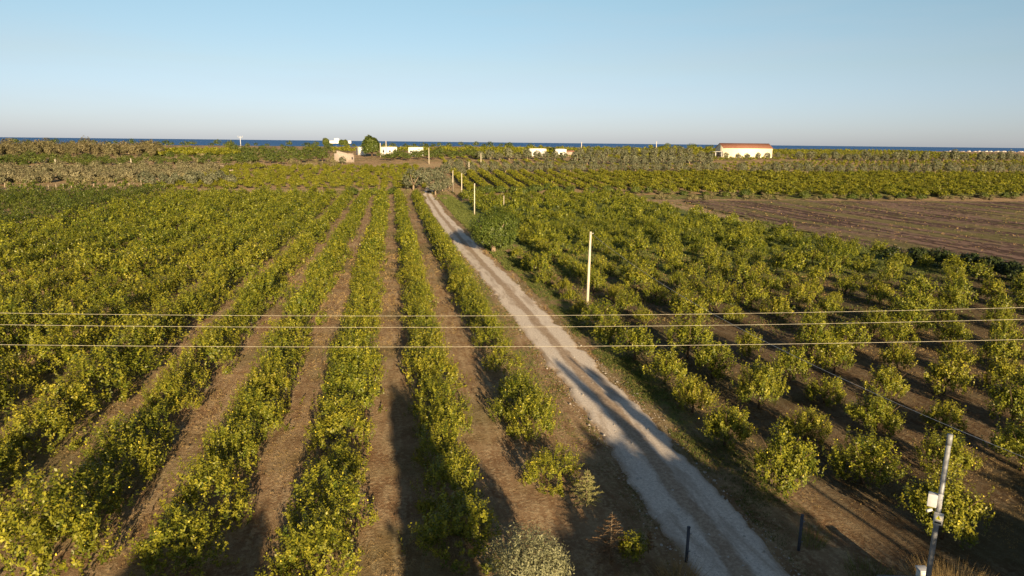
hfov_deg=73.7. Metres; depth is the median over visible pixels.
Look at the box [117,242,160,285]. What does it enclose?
lemon tree
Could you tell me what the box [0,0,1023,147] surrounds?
sky
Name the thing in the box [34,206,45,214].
orange tree
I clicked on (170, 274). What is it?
lemon tree
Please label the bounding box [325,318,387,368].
lemon tree
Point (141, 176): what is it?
olive tree
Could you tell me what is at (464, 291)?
lemon tree
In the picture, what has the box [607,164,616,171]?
olive tree
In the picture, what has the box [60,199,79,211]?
orange tree
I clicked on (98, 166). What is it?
olive tree
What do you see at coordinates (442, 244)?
lemon tree
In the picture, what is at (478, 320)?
lemon tree
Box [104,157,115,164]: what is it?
carob tree
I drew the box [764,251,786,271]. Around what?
lemon tree
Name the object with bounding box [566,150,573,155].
brick shed
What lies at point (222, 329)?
lemon tree
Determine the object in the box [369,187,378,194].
bush
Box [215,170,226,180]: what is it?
olive tree
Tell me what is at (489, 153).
olive tree
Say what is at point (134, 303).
lemon tree
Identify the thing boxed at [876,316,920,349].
lemon tree
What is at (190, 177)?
olive tree
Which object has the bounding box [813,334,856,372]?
lemon tree
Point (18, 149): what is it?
olive tree
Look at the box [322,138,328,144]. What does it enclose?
round tree
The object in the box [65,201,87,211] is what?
orange tree
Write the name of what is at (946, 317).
lemon tree
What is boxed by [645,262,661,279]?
lemon tree
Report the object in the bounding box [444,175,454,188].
olive tree
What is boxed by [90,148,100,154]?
olive tree
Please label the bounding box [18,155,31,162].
carob tree
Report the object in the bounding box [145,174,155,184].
olive tree
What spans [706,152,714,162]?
olive tree
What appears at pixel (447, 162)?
olive tree
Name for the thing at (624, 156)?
olive tree
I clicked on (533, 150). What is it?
white shed
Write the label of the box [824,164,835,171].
olive tree
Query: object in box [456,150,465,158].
carob tree
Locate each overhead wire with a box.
[0,319,1018,326]
[0,339,1023,346]
[28,307,1023,315]
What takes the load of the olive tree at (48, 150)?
on the ground at (566, 518)
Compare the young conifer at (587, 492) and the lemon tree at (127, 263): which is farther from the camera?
the lemon tree at (127, 263)
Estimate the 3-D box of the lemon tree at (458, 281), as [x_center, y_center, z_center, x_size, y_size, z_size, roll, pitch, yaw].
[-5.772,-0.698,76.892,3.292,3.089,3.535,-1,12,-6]
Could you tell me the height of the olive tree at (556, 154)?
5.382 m
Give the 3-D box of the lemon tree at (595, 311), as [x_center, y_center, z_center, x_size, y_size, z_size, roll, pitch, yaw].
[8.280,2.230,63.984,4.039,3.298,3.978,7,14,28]
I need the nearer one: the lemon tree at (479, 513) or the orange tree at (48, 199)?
the lemon tree at (479, 513)
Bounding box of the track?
[423,186,788,575]
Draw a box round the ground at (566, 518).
[0,144,1023,575]
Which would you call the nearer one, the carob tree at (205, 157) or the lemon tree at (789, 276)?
the lemon tree at (789, 276)
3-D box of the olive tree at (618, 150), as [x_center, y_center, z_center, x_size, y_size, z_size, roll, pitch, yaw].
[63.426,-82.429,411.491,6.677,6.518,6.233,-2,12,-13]
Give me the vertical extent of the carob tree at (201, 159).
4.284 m
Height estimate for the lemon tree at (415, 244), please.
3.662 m
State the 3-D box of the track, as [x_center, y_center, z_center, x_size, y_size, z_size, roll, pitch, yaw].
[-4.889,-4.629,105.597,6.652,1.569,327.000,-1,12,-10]
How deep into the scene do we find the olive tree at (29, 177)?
242.28 m
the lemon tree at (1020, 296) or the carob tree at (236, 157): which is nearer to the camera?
the lemon tree at (1020, 296)
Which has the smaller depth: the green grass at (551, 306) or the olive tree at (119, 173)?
the green grass at (551, 306)
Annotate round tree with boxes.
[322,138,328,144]
[360,135,379,156]
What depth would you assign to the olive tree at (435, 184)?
234.30 m
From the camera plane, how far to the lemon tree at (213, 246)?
96.82 m
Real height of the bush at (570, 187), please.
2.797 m
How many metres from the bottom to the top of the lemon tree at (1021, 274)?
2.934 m
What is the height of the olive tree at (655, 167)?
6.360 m
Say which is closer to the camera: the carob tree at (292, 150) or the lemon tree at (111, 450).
the lemon tree at (111, 450)
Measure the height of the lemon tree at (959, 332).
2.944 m
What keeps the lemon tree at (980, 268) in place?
on the ground at (566, 518)
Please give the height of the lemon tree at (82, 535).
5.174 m
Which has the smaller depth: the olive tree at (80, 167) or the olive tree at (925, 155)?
the olive tree at (80, 167)
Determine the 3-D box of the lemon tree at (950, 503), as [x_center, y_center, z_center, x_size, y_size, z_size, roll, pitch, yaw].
[19.064,9.547,29.876,3.317,3.486,3.100,-3,13,-18]
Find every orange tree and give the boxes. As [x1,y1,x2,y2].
[0,202,12,211]
[0,213,13,226]
[1,196,16,206]
[2,213,20,225]
[7,192,24,206]
[7,206,30,217]
[8,186,20,194]
[9,207,30,222]
[11,188,26,200]
[11,203,31,216]
[13,198,30,207]
[17,201,34,211]
[20,179,32,187]
[20,189,35,197]
[21,194,39,206]
[22,208,38,220]
[27,190,42,200]
[29,199,47,210]
[32,183,48,193]
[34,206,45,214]
[36,202,51,212]
[39,205,60,216]
[40,199,51,207]
[41,193,52,201]
[47,192,62,201]
[47,197,58,204]
[51,190,68,203]
[52,200,75,214]
[55,185,70,195]
[60,182,72,190]
[60,194,79,203]
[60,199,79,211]
[62,178,79,189]
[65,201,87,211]
[74,192,83,200]
[77,199,90,208]
[81,190,97,202]
[82,188,98,198]
[90,195,107,207]
[91,181,101,190]
[98,181,108,190]
[99,192,118,204]
[110,178,127,191]
[115,189,132,198]
[118,178,133,188]
[124,186,135,193]
[126,183,137,192]
[132,188,143,196]
[137,185,153,194]
[152,183,165,192]
[153,180,168,190]
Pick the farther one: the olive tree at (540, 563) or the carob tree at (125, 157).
the carob tree at (125, 157)
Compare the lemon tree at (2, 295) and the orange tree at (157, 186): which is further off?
the orange tree at (157, 186)
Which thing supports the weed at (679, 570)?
on the ground at (566, 518)
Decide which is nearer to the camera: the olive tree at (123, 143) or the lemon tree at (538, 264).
the lemon tree at (538, 264)
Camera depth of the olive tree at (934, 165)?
330.44 m
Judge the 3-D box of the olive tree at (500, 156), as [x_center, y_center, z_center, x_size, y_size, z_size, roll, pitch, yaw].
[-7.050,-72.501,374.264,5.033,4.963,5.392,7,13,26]
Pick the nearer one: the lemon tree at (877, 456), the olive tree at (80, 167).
the lemon tree at (877, 456)
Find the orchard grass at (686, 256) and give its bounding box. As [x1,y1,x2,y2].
[512,221,1023,339]
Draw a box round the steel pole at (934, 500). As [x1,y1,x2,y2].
[925,433,952,575]
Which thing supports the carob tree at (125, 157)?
on the ground at (566, 518)
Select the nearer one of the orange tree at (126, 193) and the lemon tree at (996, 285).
the lemon tree at (996, 285)
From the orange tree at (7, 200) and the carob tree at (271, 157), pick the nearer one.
the orange tree at (7, 200)
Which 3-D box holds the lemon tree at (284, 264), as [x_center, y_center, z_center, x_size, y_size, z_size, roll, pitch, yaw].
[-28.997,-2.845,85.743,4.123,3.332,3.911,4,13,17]
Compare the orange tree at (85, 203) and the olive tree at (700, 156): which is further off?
the olive tree at (700, 156)
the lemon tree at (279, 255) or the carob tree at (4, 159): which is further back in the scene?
the carob tree at (4, 159)
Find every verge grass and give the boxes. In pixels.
[437,194,545,270]
[455,247,689,575]
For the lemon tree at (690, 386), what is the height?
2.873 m
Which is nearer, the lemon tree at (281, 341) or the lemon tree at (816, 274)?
the lemon tree at (281, 341)
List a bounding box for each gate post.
[685,526,691,562]
[797,514,804,550]
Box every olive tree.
[0,138,14,145]
[0,144,9,153]
[0,162,17,168]
[0,171,16,180]
[0,174,5,183]
[7,147,16,153]
[9,142,19,150]
[13,173,24,182]
[14,143,27,153]
[14,170,26,175]
[17,139,31,148]
[23,173,37,183]
[25,142,40,152]
[30,139,44,146]
[35,164,49,172]
[37,141,49,153]
[39,172,55,182]
[44,144,54,153]
[47,141,56,152]
[48,165,56,171]
[52,163,67,170]
[53,143,64,153]
[54,167,65,173]
[55,173,64,180]
[59,168,72,175]
[64,141,73,146]
[64,145,79,155]
[70,168,83,178]
[72,164,86,170]
[74,141,89,153]
[80,135,92,144]
[83,170,95,178]
[85,143,97,153]
[89,160,101,167]
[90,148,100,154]
[94,163,105,168]
[94,170,100,176]
[97,172,111,180]
[104,143,119,155]
[107,170,115,177]
[116,163,127,168]
[116,165,128,171]
[116,170,124,177]
[117,140,128,151]
[118,147,125,154]
[122,168,138,179]
[127,142,141,155]
[136,171,150,182]
[138,160,149,166]
[139,145,148,153]
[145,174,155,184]
[146,146,155,155]
[147,139,157,146]
[151,164,164,170]
[153,143,163,152]
[158,173,167,181]
[161,162,172,168]
[166,169,175,174]
[166,175,176,184]
[171,172,181,180]
[176,161,188,167]
[183,166,194,174]
[183,170,197,183]
[193,165,205,173]
[194,170,204,180]
[203,163,215,169]
[203,174,212,186]
[207,172,218,181]
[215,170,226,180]
[225,174,236,181]
[339,156,346,163]
[401,167,424,190]
[418,166,431,183]
[424,174,444,194]
[425,167,437,178]
[432,166,443,175]
[436,174,448,190]
[440,163,450,174]
[444,159,454,172]
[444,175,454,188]
[454,158,463,166]
[455,162,463,168]
[457,166,466,173]
[464,161,473,169]
[467,164,478,171]
[475,151,485,159]
[479,161,488,170]
[484,519,574,575]
[485,149,495,158]
[489,160,499,170]
[495,151,502,159]
[500,162,510,172]
[503,146,514,159]
[510,160,522,170]
[514,152,520,158]
[522,148,532,158]
[523,161,533,171]
[533,150,540,157]
[533,161,542,170]
[541,151,549,158]
[543,157,553,172]
[550,151,558,159]
[557,163,565,170]
[559,151,566,159]
[565,161,576,171]
[571,150,581,162]
[575,160,586,170]
[576,147,584,154]
[582,153,591,164]
[585,147,594,155]
[588,160,598,170]
[589,155,598,162]
[595,149,602,154]
[597,163,605,169]
[598,153,608,162]
[603,148,611,156]
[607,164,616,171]
[608,156,617,163]
[612,146,622,154]
[616,159,627,170]
[619,152,628,162]
[628,158,640,170]
[629,152,638,161]
[638,154,648,161]
[639,160,650,169]
[641,148,648,154]
[648,154,658,162]
[649,147,658,154]
[650,160,661,170]
[658,153,666,161]
[661,161,671,170]
[666,152,676,162]
[667,147,675,153]
[673,160,683,170]
[676,154,686,162]
[677,146,684,154]
[683,151,694,163]
[684,147,692,153]
[692,162,701,170]
[694,151,706,162]
[701,158,713,169]
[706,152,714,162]
[711,162,723,170]
[735,161,746,169]
[750,165,759,170]
[762,163,771,171]
[771,160,780,171]
[780,160,793,171]
[793,162,803,170]
[795,151,803,159]
[802,160,813,172]
[806,151,816,159]
[813,165,823,171]
[820,152,828,159]
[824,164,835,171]
[830,151,839,159]
[836,165,845,171]
[842,153,851,160]
[845,163,854,171]
[851,153,859,160]
[856,163,868,171]
[861,149,871,160]
[868,163,879,171]
[871,154,879,160]
[878,164,888,170]
[880,153,889,159]
[887,163,899,171]
[890,151,900,160]
[899,150,909,160]
[899,164,908,170]
[909,162,921,171]
[910,153,919,161]
[921,150,929,159]
[921,163,931,171]
[931,158,942,173]
[938,151,949,160]
[943,161,955,171]
[949,149,960,160]
[951,163,961,171]
[959,153,968,161]
[974,162,986,172]
[976,151,986,161]
[985,160,997,171]
[987,153,996,159]
[994,162,1005,171]
[997,151,1005,160]
[1005,149,1015,159]
[1005,162,1019,170]
[1013,154,1022,160]
[1016,165,1023,172]
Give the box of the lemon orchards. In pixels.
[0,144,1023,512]
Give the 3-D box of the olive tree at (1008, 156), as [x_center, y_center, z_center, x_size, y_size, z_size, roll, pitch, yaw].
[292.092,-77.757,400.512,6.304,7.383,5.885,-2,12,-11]
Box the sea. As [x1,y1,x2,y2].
[0,137,1023,151]
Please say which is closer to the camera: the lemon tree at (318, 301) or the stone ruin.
the lemon tree at (318, 301)
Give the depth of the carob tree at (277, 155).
365.30 m
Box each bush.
[345,186,359,194]
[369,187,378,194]
[387,186,396,193]
[471,186,487,192]
[485,185,494,191]
[494,185,506,192]
[508,186,517,193]
[521,186,530,193]
[529,184,543,191]
[543,183,551,188]
[551,186,563,191]
[563,188,574,194]
[565,185,575,190]
[602,184,613,191]
[630,186,639,193]
[643,186,652,192]
[661,188,671,192]
[721,191,730,195]
[739,188,751,194]
[799,190,810,197]
[822,193,832,198]
[845,193,856,198]
[859,193,870,198]
[872,193,882,198]
[882,245,903,256]
[887,553,993,575]
[894,192,906,198]
[905,247,931,262]
[916,194,926,198]
[926,246,957,264]
[956,253,980,269]
[978,255,1006,274]
[993,261,1022,278]
[999,192,1009,197]
[1005,265,1023,278]
[1010,192,1019,196]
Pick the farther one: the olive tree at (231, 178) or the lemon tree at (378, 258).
the olive tree at (231, 178)
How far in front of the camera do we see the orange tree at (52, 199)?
181.13 m
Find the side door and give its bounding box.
[715,151,722,156]
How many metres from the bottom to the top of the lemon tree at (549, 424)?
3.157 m
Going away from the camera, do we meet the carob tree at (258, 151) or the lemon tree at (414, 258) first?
the lemon tree at (414, 258)
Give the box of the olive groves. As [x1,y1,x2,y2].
[1,146,1023,200]
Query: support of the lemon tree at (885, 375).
on the ground at (566, 518)
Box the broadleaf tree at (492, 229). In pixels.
[467,204,520,251]
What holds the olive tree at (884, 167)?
on the ground at (566, 518)
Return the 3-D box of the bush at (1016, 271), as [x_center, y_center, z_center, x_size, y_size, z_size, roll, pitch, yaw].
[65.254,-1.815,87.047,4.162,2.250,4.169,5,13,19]
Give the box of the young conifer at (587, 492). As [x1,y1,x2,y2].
[571,469,602,506]
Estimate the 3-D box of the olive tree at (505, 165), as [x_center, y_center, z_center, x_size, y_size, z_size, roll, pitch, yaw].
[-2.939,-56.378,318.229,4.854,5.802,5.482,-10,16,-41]
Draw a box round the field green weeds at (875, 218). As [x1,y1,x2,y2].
[674,201,1023,259]
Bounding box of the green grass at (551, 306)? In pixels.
[488,242,872,573]
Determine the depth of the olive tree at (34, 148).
372.76 m
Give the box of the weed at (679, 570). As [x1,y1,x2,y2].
[646,546,705,575]
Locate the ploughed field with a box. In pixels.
[684,200,1023,265]
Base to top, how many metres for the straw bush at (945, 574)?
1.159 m
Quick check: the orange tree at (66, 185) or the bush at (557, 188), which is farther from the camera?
the bush at (557, 188)
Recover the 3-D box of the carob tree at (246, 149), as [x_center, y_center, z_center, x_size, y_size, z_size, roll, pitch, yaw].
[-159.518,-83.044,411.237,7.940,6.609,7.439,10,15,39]
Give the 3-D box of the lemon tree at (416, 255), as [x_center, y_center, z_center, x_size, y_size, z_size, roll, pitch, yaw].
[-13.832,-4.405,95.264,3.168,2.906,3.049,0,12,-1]
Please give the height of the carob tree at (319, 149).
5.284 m
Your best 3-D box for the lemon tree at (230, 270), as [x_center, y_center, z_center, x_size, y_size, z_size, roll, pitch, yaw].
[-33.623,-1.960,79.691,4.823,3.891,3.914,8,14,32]
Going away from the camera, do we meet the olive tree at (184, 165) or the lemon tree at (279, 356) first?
the lemon tree at (279, 356)
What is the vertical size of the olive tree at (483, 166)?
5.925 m
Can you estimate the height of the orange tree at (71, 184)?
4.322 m
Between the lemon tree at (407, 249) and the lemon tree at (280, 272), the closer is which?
the lemon tree at (280, 272)
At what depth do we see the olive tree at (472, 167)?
308.68 m
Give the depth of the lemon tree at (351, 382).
41.90 m
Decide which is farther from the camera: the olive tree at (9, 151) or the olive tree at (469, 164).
the olive tree at (9, 151)
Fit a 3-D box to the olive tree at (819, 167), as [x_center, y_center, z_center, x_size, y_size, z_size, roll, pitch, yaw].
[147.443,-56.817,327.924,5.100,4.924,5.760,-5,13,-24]
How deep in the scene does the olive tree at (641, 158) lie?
362.92 m
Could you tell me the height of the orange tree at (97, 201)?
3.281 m
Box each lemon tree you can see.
[0,240,27,278]
[0,257,13,282]
[0,272,53,315]
[0,275,14,298]
[0,280,29,326]
[0,292,41,356]
[0,327,16,366]
[0,350,47,405]
[0,394,90,460]
[0,438,45,501]
[0,461,130,575]
[1,262,42,291]
[11,250,43,270]
[11,303,61,343]
[12,326,84,382]
[16,296,104,364]
[21,256,59,284]
[23,456,138,538]
[24,262,71,303]
[29,293,76,331]
[33,371,102,434]
[45,255,71,275]
[46,338,135,407]
[52,265,83,295]
[53,247,85,272]
[61,282,107,316]
[64,242,103,265]
[64,256,102,289]
[68,300,118,349]
[69,243,113,283]
[71,278,108,305]
[77,410,171,490]
[78,325,164,390]
[79,283,140,333]
[89,269,125,298]
[95,251,127,273]
[106,251,142,289]
[106,292,146,321]
[107,302,171,370]
[108,247,133,261]
[116,399,179,451]
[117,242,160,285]
[122,240,148,256]
[122,272,164,311]
[123,364,204,422]
[124,497,240,575]
[128,253,167,277]
[129,299,189,351]
[136,270,174,298]
[142,244,177,273]
[145,291,192,337]
[153,262,191,294]
[154,345,210,392]
[158,447,256,540]
[159,245,183,266]
[161,240,192,262]
[164,261,195,284]
[165,284,212,323]
[177,253,204,278]
[177,284,220,311]
[183,250,213,272]
[184,319,239,377]
[190,270,233,304]
[192,412,260,488]
[194,238,228,263]
[195,242,223,267]
[195,260,230,296]
[195,319,240,360]
[198,256,240,289]
[204,230,238,259]
[211,307,253,342]
[212,382,293,448]
[220,252,247,281]
[224,249,257,277]
[226,295,264,329]
[232,240,268,271]
[232,255,284,306]
[232,282,273,314]
[235,357,303,417]
[238,233,267,262]
[244,342,302,395]
[248,271,278,297]
[249,229,281,255]
[254,495,364,575]
[255,265,288,293]
[257,243,275,259]
[257,314,313,353]
[260,329,304,370]
[265,252,299,279]
[267,261,290,284]
[269,251,295,271]
[275,278,328,324]
[275,455,380,552]
[279,312,313,337]
[281,252,300,269]
[282,245,305,264]
[285,233,313,259]
[288,284,321,316]
[290,232,314,254]
[300,263,335,295]
[301,436,369,492]
[303,252,338,286]
[303,386,377,462]
[304,278,328,304]
[305,256,338,281]
[310,248,344,273]
[310,351,386,423]
[319,241,348,265]
[319,249,341,270]
[321,329,388,397]
[325,235,353,259]
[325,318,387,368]
[332,239,349,255]
[335,326,373,355]
[339,300,382,339]
[340,282,383,313]
[341,296,383,329]
[349,267,387,296]
[349,277,382,305]
[350,253,381,283]
[350,268,379,288]
[351,249,379,278]
[352,241,383,258]
[352,245,385,270]
[356,224,387,249]
[357,233,392,262]
[394,257,427,285]
[397,250,429,276]
[398,242,419,262]
[398,252,421,269]
[398,330,447,375]
[398,483,504,575]
[399,235,423,257]
[399,297,437,330]
[400,274,430,301]
[400,292,436,318]
[401,277,438,308]
[402,338,469,397]
[403,248,424,265]
[403,324,447,361]
[403,369,471,421]
[405,262,429,289]
[407,306,444,341]
[410,417,480,486]
[410,445,487,516]
[411,388,474,451]
[433,236,449,257]
[435,237,452,260]
[436,240,461,260]
[438,244,461,265]
[440,253,469,269]
[446,257,465,278]
[446,268,474,296]
[447,264,470,283]
[448,262,476,291]
[451,280,484,308]
[455,294,488,325]
[456,279,486,299]
[458,291,488,317]
[467,297,498,330]
[470,311,505,343]
[472,313,511,350]
[480,338,527,374]
[486,363,546,426]
[493,365,533,404]
[501,385,563,448]
[512,246,525,257]
[518,440,593,497]
[520,251,541,269]
[527,252,552,272]
[533,267,556,283]
[535,236,548,250]
[542,241,561,251]
[542,241,569,262]
[553,276,572,292]
[558,253,575,268]
[559,287,580,302]
[565,257,581,273]
[568,241,587,256]
[568,298,590,311]
[575,261,597,281]
[576,297,620,325]
[580,263,607,291]
[590,311,627,346]
[592,253,606,267]
[599,256,619,273]
[602,244,616,255]
[605,283,624,301]
[610,322,660,361]
[613,246,628,261]
[614,284,643,312]
[615,260,634,280]
[619,266,657,288]
[623,251,638,264]
[624,235,650,256]
[632,305,654,323]
[633,254,657,270]
[639,343,687,385]
[641,283,669,303]
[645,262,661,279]
[652,240,681,265]
[663,254,687,272]
[663,313,712,358]
[665,270,684,288]
[667,283,695,309]
[669,283,712,320]
[670,372,718,412]
[674,247,685,256]
[676,274,705,296]
[682,262,709,278]
[689,256,699,265]
[690,334,739,384]
[696,399,758,451]
[699,247,718,271]
[700,239,721,258]
[700,276,736,309]
[705,271,725,286]
[711,258,732,278]
[720,252,731,263]
[721,303,747,322]
[722,281,739,296]
[728,258,763,287]
[730,246,751,260]
[730,355,789,409]
[733,257,747,267]
[733,279,771,311]
[734,329,765,357]
[746,251,763,263]
[747,416,826,503]
[749,260,770,278]
[757,269,784,295]
[760,293,795,319]
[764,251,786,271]
[769,344,814,382]
[776,245,805,273]
[778,267,801,286]
[779,404,832,446]
[786,278,815,308]
[790,313,840,358]
[795,309,826,333]
[799,278,823,296]
[802,247,826,263]
[802,261,811,269]
[803,264,828,282]
[803,372,846,408]
[811,291,846,319]
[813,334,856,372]
[816,252,845,277]
[822,423,911,488]
[823,316,875,350]
[829,251,854,269]
[829,289,842,303]
[832,273,859,294]
[842,392,906,438]
[847,257,870,274]
[847,272,867,284]
[858,304,894,335]
[860,253,877,269]
[860,359,909,401]
[864,280,897,304]
[865,275,885,287]
[875,259,904,283]
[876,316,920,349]
[878,297,936,332]
[878,335,917,371]
[882,257,904,275]
[890,283,937,315]
[893,468,994,549]
[898,272,941,303]
[907,271,927,288]
[912,422,986,480]
[916,398,969,431]
[923,352,977,399]
[930,283,973,312]
[930,310,960,326]
[933,319,974,344]
[934,337,978,371]
[937,275,978,301]
[940,263,966,279]
[945,267,969,285]
[966,259,994,280]
[975,275,1007,299]
[976,326,1023,362]
[978,352,1023,392]
[980,306,1017,327]
[981,419,1023,471]
[983,376,1023,426]
[986,292,1015,312]
[988,314,1023,345]
[1010,275,1023,296]
[1011,273,1023,282]
[1011,289,1023,310]
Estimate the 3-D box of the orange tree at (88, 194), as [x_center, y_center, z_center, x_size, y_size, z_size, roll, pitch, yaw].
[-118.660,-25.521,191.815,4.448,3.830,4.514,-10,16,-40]
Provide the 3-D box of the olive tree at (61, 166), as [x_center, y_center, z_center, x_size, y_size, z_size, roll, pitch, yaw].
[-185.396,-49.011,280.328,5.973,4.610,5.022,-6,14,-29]
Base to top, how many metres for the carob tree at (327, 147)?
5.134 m
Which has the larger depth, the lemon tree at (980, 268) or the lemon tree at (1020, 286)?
the lemon tree at (980, 268)
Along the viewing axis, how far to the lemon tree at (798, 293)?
72.55 m
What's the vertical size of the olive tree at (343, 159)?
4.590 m
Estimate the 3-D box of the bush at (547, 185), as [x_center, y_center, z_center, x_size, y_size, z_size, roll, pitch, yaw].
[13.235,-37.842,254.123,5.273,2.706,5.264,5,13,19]
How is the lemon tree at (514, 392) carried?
on the ground at (566, 518)
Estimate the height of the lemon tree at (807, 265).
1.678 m
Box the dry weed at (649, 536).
[644,531,656,552]
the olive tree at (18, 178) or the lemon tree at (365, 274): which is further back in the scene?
the olive tree at (18, 178)
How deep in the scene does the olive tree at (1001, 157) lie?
398.44 m
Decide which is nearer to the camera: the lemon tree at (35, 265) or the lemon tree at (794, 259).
the lemon tree at (35, 265)
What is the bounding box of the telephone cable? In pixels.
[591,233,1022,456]
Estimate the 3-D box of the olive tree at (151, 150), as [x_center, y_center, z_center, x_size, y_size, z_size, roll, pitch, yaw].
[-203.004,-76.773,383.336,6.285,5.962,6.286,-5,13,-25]
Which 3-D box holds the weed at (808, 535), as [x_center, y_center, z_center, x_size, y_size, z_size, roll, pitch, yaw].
[13.065,10.649,29.609,1.806,1.090,1.693,-10,16,-42]
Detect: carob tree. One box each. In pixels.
[0,154,8,164]
[3,156,21,162]
[14,152,27,158]
[17,159,29,165]
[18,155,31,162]
[25,149,35,157]
[30,153,46,164]
[49,152,60,159]
[61,152,71,158]
[66,157,81,163]
[82,155,94,162]
[86,158,99,164]
[97,156,106,162]
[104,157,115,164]
[115,159,127,163]
[119,155,132,162]
[147,155,158,163]
[160,140,169,145]
[163,151,174,158]
[166,157,177,164]
[177,152,186,159]
[195,157,207,162]
[201,155,211,161]
[221,154,230,160]
[229,143,242,149]
[233,154,244,161]
[242,145,252,151]
[242,152,254,161]
[254,146,267,153]
[263,154,275,163]
[272,151,280,160]
[281,146,289,151]
[284,153,294,159]
[286,147,296,154]
[295,153,306,162]
[299,149,309,154]
[307,143,318,149]
[314,147,323,150]
[316,150,329,160]
[323,146,331,152]
[387,152,395,160]
[396,151,405,159]
[403,153,410,160]
[413,151,422,159]
[427,153,436,159]
[431,149,441,157]
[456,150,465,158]
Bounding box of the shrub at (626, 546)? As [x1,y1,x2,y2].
[617,528,649,564]
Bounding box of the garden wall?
[877,565,926,575]
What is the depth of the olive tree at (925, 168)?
329.55 m
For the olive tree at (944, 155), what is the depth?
396.42 m
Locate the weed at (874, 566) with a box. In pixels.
[843,550,897,575]
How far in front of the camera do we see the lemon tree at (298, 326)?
55.16 m
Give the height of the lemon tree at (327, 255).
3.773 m
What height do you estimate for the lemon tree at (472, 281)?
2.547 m
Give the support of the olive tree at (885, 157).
on the ground at (566, 518)
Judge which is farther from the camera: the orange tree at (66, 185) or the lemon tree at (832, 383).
the orange tree at (66, 185)
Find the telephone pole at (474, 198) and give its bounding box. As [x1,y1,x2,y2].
[474,183,474,213]
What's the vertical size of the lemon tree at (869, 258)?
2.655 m
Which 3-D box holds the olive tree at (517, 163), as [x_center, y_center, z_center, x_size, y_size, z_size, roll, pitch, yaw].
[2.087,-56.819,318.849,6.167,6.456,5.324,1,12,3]
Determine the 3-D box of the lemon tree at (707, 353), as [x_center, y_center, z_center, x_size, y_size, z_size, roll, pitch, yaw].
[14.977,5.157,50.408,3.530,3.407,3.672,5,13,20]
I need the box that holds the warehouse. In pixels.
[710,143,772,157]
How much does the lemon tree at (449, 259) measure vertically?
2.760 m
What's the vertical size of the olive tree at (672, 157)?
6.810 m
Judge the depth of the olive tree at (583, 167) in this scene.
320.74 m
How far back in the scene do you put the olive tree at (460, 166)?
313.91 m
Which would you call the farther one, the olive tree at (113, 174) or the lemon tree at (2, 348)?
the olive tree at (113, 174)
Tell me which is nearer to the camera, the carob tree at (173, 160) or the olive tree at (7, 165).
the olive tree at (7, 165)
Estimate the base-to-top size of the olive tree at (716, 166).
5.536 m
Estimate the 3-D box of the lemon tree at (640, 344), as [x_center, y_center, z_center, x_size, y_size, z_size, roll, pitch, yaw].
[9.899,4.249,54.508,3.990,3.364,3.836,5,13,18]
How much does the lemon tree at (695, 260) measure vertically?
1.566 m
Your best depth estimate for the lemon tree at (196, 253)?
88.82 m
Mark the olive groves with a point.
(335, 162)
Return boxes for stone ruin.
[334,151,353,162]
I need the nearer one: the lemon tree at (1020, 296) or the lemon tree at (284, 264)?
the lemon tree at (1020, 296)
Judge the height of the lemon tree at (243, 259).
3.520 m
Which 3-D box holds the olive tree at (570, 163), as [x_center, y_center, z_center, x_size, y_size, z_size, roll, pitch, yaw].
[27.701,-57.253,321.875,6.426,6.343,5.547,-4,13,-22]
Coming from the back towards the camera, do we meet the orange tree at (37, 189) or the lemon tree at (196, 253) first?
the orange tree at (37, 189)
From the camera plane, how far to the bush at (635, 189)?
247.53 m
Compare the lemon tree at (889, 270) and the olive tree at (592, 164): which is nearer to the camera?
the lemon tree at (889, 270)
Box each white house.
[355,147,365,154]
[381,147,396,154]
[408,147,422,156]
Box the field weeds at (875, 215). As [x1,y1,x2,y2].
[672,201,1022,253]
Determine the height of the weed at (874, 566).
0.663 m
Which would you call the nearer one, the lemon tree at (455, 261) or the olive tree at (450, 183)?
the lemon tree at (455, 261)
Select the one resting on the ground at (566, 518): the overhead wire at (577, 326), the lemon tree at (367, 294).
the lemon tree at (367, 294)
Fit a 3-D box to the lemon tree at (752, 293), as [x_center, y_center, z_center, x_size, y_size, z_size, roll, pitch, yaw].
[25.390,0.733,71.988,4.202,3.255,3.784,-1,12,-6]
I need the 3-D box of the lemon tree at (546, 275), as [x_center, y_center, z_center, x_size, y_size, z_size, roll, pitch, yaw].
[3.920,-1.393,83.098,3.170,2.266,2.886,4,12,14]
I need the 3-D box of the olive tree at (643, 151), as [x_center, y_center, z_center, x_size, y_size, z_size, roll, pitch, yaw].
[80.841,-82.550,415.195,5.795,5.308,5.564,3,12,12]
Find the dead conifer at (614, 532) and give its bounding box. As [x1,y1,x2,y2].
[586,513,639,564]
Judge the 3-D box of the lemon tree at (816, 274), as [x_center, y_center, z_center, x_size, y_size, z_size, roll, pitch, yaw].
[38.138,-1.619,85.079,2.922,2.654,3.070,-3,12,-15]
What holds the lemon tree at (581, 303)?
on the ground at (566, 518)
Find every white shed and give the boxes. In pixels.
[530,149,545,155]
[555,149,566,155]
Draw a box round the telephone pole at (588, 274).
[586,232,593,306]
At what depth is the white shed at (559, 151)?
407.10 m
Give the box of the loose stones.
[462,244,805,575]
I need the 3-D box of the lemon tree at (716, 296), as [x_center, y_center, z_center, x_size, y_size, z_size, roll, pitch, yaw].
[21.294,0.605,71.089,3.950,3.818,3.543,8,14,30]
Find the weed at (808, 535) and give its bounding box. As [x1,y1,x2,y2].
[796,518,838,549]
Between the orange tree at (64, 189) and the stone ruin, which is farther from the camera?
the stone ruin
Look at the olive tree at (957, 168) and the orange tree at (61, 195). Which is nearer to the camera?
the orange tree at (61, 195)

